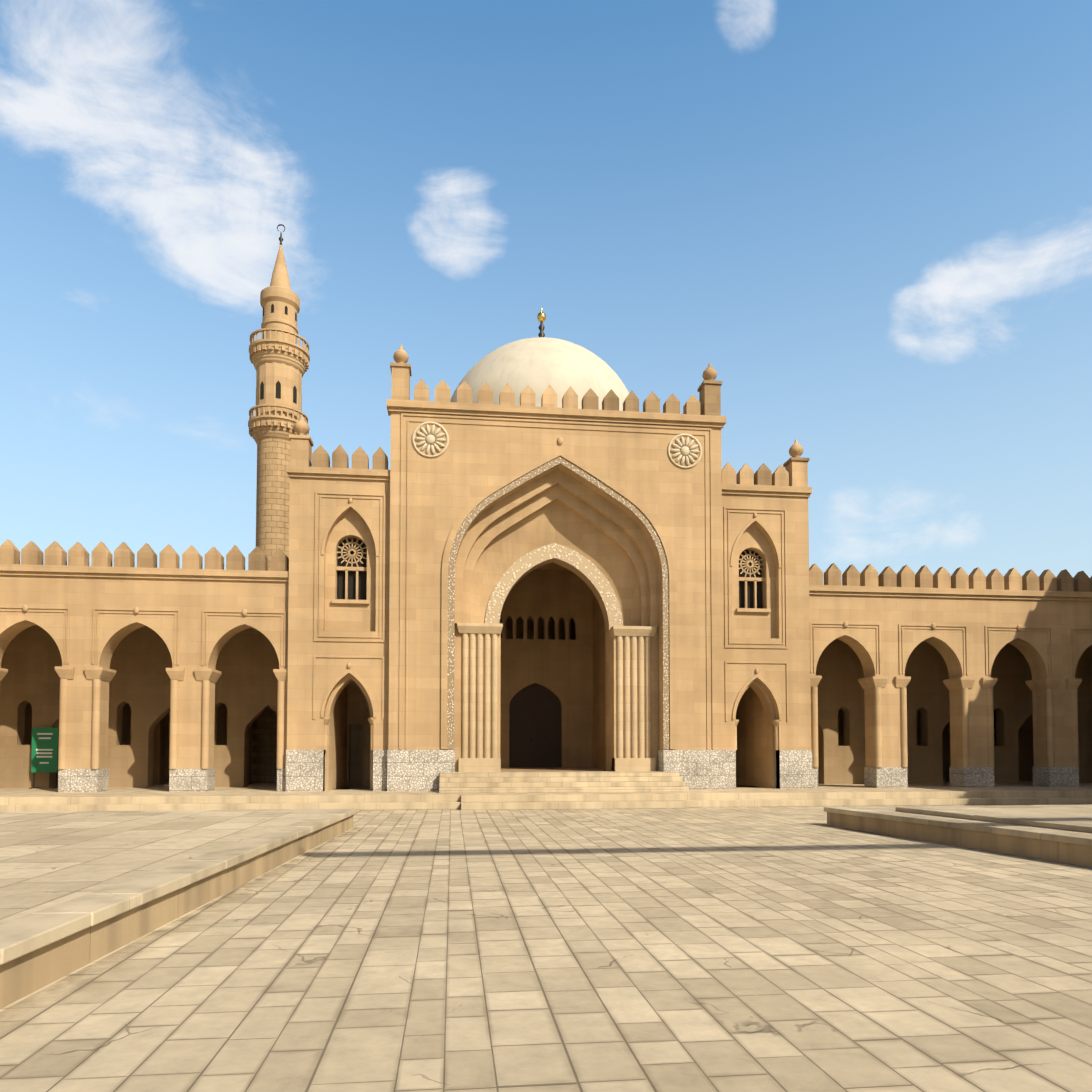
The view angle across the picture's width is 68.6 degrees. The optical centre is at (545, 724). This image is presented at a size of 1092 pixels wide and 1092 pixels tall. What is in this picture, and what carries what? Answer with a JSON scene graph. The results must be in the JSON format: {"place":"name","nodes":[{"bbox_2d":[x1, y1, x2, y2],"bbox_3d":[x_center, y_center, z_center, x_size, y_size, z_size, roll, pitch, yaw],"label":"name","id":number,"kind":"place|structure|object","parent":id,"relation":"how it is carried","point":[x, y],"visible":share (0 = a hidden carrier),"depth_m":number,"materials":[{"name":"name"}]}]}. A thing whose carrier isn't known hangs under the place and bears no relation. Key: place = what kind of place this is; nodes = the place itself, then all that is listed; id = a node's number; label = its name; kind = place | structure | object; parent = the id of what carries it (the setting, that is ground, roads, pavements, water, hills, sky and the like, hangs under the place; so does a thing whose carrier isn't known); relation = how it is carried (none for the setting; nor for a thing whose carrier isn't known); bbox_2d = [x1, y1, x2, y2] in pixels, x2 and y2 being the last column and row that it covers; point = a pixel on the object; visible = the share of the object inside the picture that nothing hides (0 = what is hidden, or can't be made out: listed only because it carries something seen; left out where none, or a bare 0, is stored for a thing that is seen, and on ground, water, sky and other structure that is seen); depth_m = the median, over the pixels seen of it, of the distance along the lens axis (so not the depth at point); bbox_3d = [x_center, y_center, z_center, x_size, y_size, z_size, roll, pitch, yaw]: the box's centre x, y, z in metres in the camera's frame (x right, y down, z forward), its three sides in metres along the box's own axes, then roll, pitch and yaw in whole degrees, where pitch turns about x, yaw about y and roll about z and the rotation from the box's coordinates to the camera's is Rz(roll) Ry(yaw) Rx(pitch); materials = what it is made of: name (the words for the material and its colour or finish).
{"place":"outdoors","nodes":[
{"label":"outdoors","id":0,"kind":"place"},
{"bbox_2d":[31,727,58,771],"bbox_3d":[-17.332,0.864,27.661,0.840,1.550,0.040,0,-2,-7],"label":"sign board","id":1,"kind":"object","parent":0,"point":[38,743],"visible":0.93,"depth_m":27.64,"materials":[{"name":"green metal"}]},
{"bbox_2d":[36,733,52,763],"bbox_3d":[-17.330,0.809,27.641,0.550,1.060,0.004,0,-2,-7],"label":"sign lettering","id":2,"kind":"object","parent":1,"relation":"attached to","point":[44,749],"visible":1,"depth_m":27.64},
{"bbox_2d":[286,466,389,790],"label":"tower","id":3,"kind":"structure","parent":0,"point":[336,645],"depth_m":25.80,"materials":[{"name":"stone"}]},
{"bbox_2d":[338,539,761,608],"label":"windows","id":4,"kind":"structure","parent":3,"relation":"attached to","point":[362,585],"depth_m":26.51,"materials":[{"name":"black"}]},
{"bbox_2d":[0,788,1091,1091],"bbox_3d":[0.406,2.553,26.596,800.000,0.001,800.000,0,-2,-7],"label":"ground","id":5,"kind":"structure","parent":0,"point":[796,948],"depth_m":5.94,"materials":[{"name":"stone"}]},
{"bbox_2d":[0,782,276,790],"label":"gallery floor","id":6,"kind":"structure","parent":5,"relation":"on","point":[258,786],"depth_m":27.49,"materials":[{"name":"stone"}]},
{"bbox_2d":[29,772,57,788],"bbox_3d":[-17.336,1.140,27.681,0.780,2.100,0.500,0,-2,-7],"label":"sign stand","id":7,"kind":"object","parent":6,"relation":"on","point":[51,788],"visible":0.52,"depth_m":27.64,"materials":[{"name":"black metal"}]},
{"bbox_2d":[0,625,278,787],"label":"gallery","id":8,"kind":"object","parent":6,"relation":"on","point":[247,663],"visible":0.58,"depth_m":28.36,"materials":[{"name":"stone"}]},
{"bbox_2d":[251,438,290,782],"bbox_3d":[-11.461,-4.617,34.014,1.920,14.850,1.920,0,-2,-7],"label":"minaret shaft","id":9,"kind":"object","parent":6,"relation":"on","point":[273,498],"visible":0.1,"depth_m":33.34,"materials":[{"name":"stone"}]},
{"bbox_2d":[248,245,309,443],"bbox_3d":[-11.461,-16.360,34.424,2.500,8.850,2.500,0,-2,-7],"label":"minaret","id":10,"kind":"object","parent":9,"relation":"on","point":[276,352],"visible":0.81,"depth_m":33.64,"materials":[{"name":"stone"}]},
{"bbox_2d":[260,303,301,410],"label":"minaret windows","id":11,"kind":"structure","parent":10,"relation":"attached to","point":[278,389],"depth_m":33.56,"materials":[{"name":"black"}]},
{"bbox_2d":[277,224,284,244],"bbox_3d":[-11.461,-21.174,34.592,0.195,0.984,0.309,5,-5,-66],"label":"crescent finial","id":12,"kind":"object","parent":10,"relation":"attached to","point":[280,239],"visible":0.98,"depth_m":34.57,"materials":[{"name":"grey metal"}]},
{"bbox_2d":[24,703,350,789],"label":"prayer hall","id":13,"kind":"structure","parent":5,"relation":"on","point":[161,753],"depth_m":33.07,"materials":[{"name":"stone"}]},
{"bbox_2d":[347,680,370,787],"bbox_3d":[-7.056,-0.265,31.851,6.000,6.000,10.620,0,-2,-7],"label":"doorway recess","id":14,"kind":"object","parent":5,"relation":"on","point":[358,756],"visible":0.27,"depth_m":30.47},
{"bbox_2d":[0,771,1091,811],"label":"steps","id":15,"kind":"structure","parent":5,"relation":"on","point":[517,790],"depth_m":24.32,"materials":[{"name":"stone"}]},
{"bbox_2d":[0,564,288,768],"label":"wing","id":16,"kind":"structure","parent":15,"relation":"on","point":[88,619],"depth_m":25.27,"materials":[{"name":"beige stone"}]},
{"bbox_2d":[0,345,1091,591],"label":"merlons","id":17,"kind":"object","parent":16,"relation":"on","point":[794,473],"visible":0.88,"depth_m":26.54,"materials":[{"name":"stone"}]},
{"bbox_2d":[388,412,723,771],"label":"facade","id":18,"kind":"structure","parent":15,"relation":"on","point":[608,536],"depth_m":26.79,"materials":[{"name":"stone"}]},
{"bbox_2d":[451,337,628,410],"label":"dome","id":19,"kind":"structure","parent":18,"relation":"on","point":[540,365],"depth_m":28.80,"materials":[{"name":"paint"}]},
{"bbox_2d":[538,321,544,336],"bbox_3d":[-0.177,-15.680,32.201,0.400,1.250,0.390,0,-2,-7],"label":"finial base","id":20,"kind":"object","parent":19,"relation":"on","point":[541,327],"visible":0.4,"depth_m":32.13,"materials":[{"name":"metal"}]},
{"bbox_2d":[537,306,545,321],"bbox_3d":[-0.177,-16.565,32.232,0.360,0.680,0.351,0,-2,-7],"label":"dome finial","id":21,"kind":"object","parent":20,"relation":"on","point":[541,315],"visible":0.85,"depth_m":32.11,"materials":[{"name":"gold metal"}]},
{"bbox_2d":[500,563,605,770],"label":"portal niche wall","id":22,"kind":"structure","parent":18,"relation":"on","point":[569,674],"depth_m":34.01,"materials":[{"name":"stone"}]},
{"bbox_2d":[509,683,560,767],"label":"iwan door leaves","id":23,"kind":"object","parent":22,"relation":"attached to","point":[534,714],"visible":0.9,"depth_m":34.05,"materials":[{"name":"brown wood"}]},
{"bbox_2d":[509,703,560,755],"bbox_3d":[-0.457,0.186,34.029,2.200,2.250,0.045,0,-2,-7],"label":"door hardware","id":24,"kind":"object","parent":23,"relation":"attached to","point":[531,739],"visible":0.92,"depth_m":34.01,"materials":[{"name":"black metal"}]},
{"bbox_2d":[485,543,622,629],"bbox_3d":[0.297,-4.822,27.782,4.839,3.025,0.070,0,-2,-7],"label":"arch band","id":25,"kind":"object","parent":18,"relation":"attached to","point":[525,563],"visible":0.81,"depth_m":27.79,"materials":[{"name":"beige stone"}]},
{"bbox_2d":[387,399,725,748],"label":"portal mouldings","id":26,"kind":"object","parent":18,"relation":"attached to","point":[551,414],"visible":0.9,"depth_m":26.41,"materials":[{"name":"beige stone"}]},
{"bbox_2d":[412,421,701,468],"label":"rosettes","id":27,"kind":"object","parent":18,"relation":"attached to","point":[686,449],"visible":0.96,"depth_m":26.04,"materials":[{"name":"stone"}]},
{"bbox_2d":[447,456,669,748],"bbox_3d":[0.465,-4.061,26.325,7.340,9.702,0.050,0,-2,-7],"label":"arch border","id":28,"kind":"object","parent":18,"relation":"attached to","point":[516,483],"visible":0.98,"depth_m":26.44,"materials":[{"name":"beige stone"}]},
{"bbox_2d":[457,623,656,771],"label":"columns","id":29,"kind":"structure","parent":15,"relation":"on","point":[479,763],"depth_m":26.57,"materials":[{"name":"stone"}]},
{"bbox_2d":[58,750,1078,791],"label":"stone plinths","id":30,"kind":"object","parent":15,"relation":"on","point":[407,770],"visible":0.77,"depth_m":25.74,"materials":[{"name":"grey stone"}]},
{"bbox_2d":[809,585,1091,766],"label":"wing","id":31,"kind":"structure","parent":15,"relation":"on","point":[968,635],"depth_m":28.47,"materials":[{"name":"beige stone"}]},
{"bbox_2d":[0,812,1091,1008],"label":"court platform walls","id":32,"kind":"structure","parent":5,"relation":"on","point":[27,974],"depth_m":8.71,"materials":[{"name":"beige stone"}]},
{"bbox_2d":[0,805,1091,964],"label":"platform coping stones","id":33,"kind":"object","parent":32,"relation":"on","point":[25,934],"visible":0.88,"depth_m":9.40,"materials":[{"name":"beige stone"}]},
{"bbox_2d":[0,806,1091,923],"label":"court platform tops","id":34,"kind":"object","parent":5,"relation":"on","point":[47,860],"visible":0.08,"depth_m":11.05,"materials":[{"name":"beige stone"}]},
{"bbox_2d":[736,709,1033,786],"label":"prayer hall","id":35,"kind":"structure","parent":5,"relation":"on","point":[1025,748],"depth_m":35.23,"materials":[{"name":"stone"}]},
{"bbox_2d":[818,781,1091,786],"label":"gallery floor","id":36,"kind":"structure","parent":5,"relation":"on","point":[1020,783],"depth_m":30.97,"materials":[{"name":"stone"}]},
{"bbox_2d":[816,639,1091,783],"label":"gallery","id":37,"kind":"object","parent":36,"relation":"on","point":[839,668],"visible":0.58,"depth_m":31.85,"materials":[{"name":"stone"}]},
{"bbox_2d":[0,0,1091,584],"label":"sky","id":38,"kind":"structure","parent":0,"point":[871,220],"materials":[{"name":"blue"}]},
{"bbox_2d":[722,483,811,788],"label":"tower","id":39,"kind":"structure","parent":0,"point":[766,687],"depth_m":27.55,"materials":[{"name":"stone"}]}
]}

